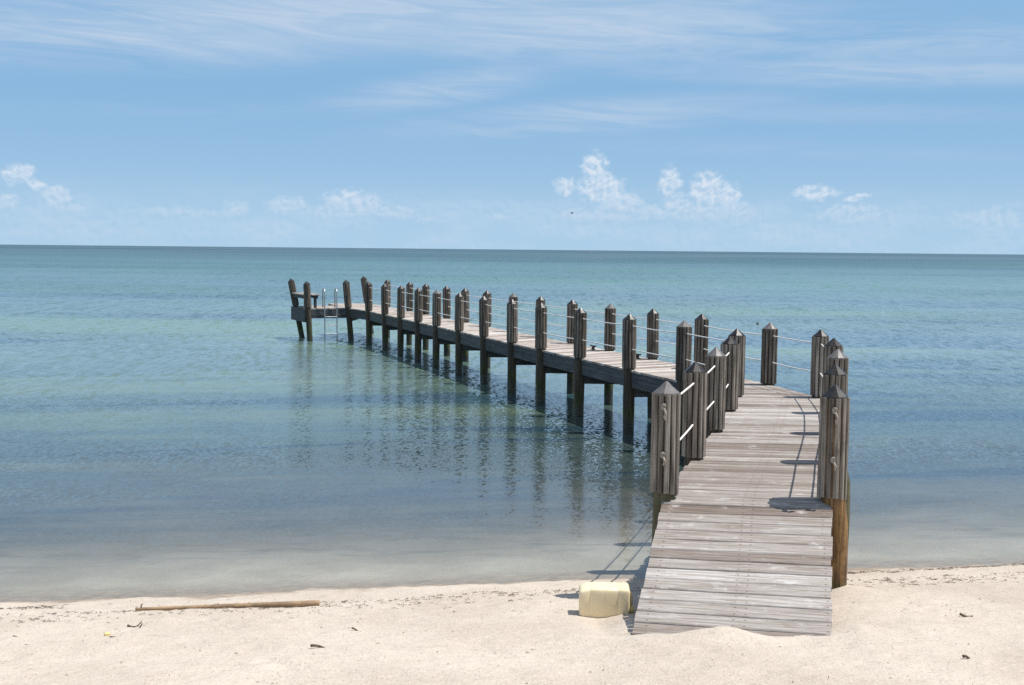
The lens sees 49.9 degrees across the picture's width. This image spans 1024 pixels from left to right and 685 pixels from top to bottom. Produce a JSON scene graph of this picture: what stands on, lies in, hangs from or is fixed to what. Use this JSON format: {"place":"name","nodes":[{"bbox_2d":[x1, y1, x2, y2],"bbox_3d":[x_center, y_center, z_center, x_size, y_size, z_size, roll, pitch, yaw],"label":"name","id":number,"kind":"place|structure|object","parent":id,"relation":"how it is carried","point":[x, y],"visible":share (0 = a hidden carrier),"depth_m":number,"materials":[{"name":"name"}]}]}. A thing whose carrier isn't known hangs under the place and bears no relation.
{"place":"outdoors","nodes":[
{"label":"outdoors","id":0,"kind":"place"},
{"bbox_2d":[0,245,1023,537],"bbox_3d":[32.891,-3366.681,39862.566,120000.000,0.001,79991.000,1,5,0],"label":"water","id":1,"kind":"structure","parent":0,"point":[164,389],"depth_m":27.54,"materials":[{"name":"teal liquid"}]},
{"bbox_2d":[0,488,1023,684],"bbox_3d":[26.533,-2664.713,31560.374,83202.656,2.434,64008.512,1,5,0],"label":"sand","id":2,"kind":"structure","parent":0,"point":[878,636],"depth_m":9.19,"materials":[{"name":"beige sand"}]},
{"bbox_2d":[135,600,319,610],"bbox_3d":[-2.452,2.272,9.513,1.552,0.065,0.054,0,5,-7],"label":"bamboo pole","id":3,"kind":"object","parent":2,"relation":"on","point":[307,603],"visible":0.98,"depth_m":9.51,"materials":[{"name":"brown wood"}]},
{"bbox_2d":[310,644,324,647],"bbox_3d":[-1.331,2.110,7.627,0.134,0.037,0.034,1,5,1],"label":"twig","id":4,"kind":"object","parent":2,"relation":"on","point":[314,645],"visible":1,"depth_m":7.62,"materials":[{"name":"wood"}]},
{"bbox_2d":[0,563,1023,684],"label":"seaweed litter","id":5,"kind":"object","parent":2,"relation":"on","point":[887,579],"visible":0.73,"depth_m":9.84,"materials":[{"name":"brown plant"}]},
{"bbox_2d":[288,276,849,636],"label":"pier","id":6,"kind":"structure","parent":2,"relation":"on","point":[751,517],"depth_m":11.25,"materials":[{"name":"grey wood"}]},
{"bbox_2d":[292,292,319,307],"bbox_3d":[-7.549,-1.547,40.230,0.590,0.498,1.720,-2,5,-26],"label":"bench","id":7,"kind":"object","parent":6,"relation":"on","point":[297,295],"visible":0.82,"depth_m":39.97,"materials":[{"name":"grey wood"}]},
{"bbox_2d":[322,288,337,340],"bbox_3d":[-6.591,-0.654,39.830,0.486,2.664,0.479,-1,5,-19],"label":"swim ladder","id":8,"kind":"object","parent":6,"relation":"attached to","point":[335,301],"visible":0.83,"depth_m":39.65,"materials":[{"name":"metal"}]},
{"bbox_2d":[370,300,728,465],"bbox_3d":[-0.115,-0.229,24.213,3.515,0.123,29.260,-1,5,-12],"label":"rope","id":9,"kind":"object","parent":6,"relation":"attached to","point":[662,455],"visible":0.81,"depth_m":19.77,"materials":[{"name":"white fabric"}]},
{"bbox_2d":[372,288,729,420],"bbox_3d":[-0.111,-0.640,24.179,3.515,0.152,29.260,-1,5,-12],"label":"rope","id":10,"kind":"object","parent":6,"relation":"attached to","point":[663,406],"visible":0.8,"depth_m":19.17,"materials":[{"name":"white fabric"}]},
{"bbox_2d":[389,285,837,424],"bbox_3d":[0.727,-0.751,25.583,3.434,0.152,32.508,-1,5,-13],"label":"rope","id":11,"kind":"object","parent":6,"relation":"attached to","point":[834,410],"visible":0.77,"depth_m":20.11,"materials":[{"name":"white fabric"}]},
{"bbox_2d":[390,297,836,470],"bbox_3d":[0.723,-0.337,25.618,3.434,0.123,32.508,-1,5,-13],"label":"rope","id":12,"kind":"object","parent":6,"relation":"attached to","point":[832,459],"visible":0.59,"depth_m":20.11,"materials":[{"name":"white fabric"}]},
{"bbox_2d":[579,582,633,617],"bbox_3d":[0.771,2.119,9.009,0.444,0.270,0.224,1,5,3],"label":"plastic jug","id":13,"kind":"object","parent":2,"relation":"on","point":[602,599],"visible":0.86,"depth_m":8.90,"materials":[{"name":"beige plastic"}]},
{"bbox_2d":[0,0,1023,254],"label":"sky","id":14,"kind":"structure","parent":0,"point":[817,126],"materials":[{"name":"blue"}]}
]}

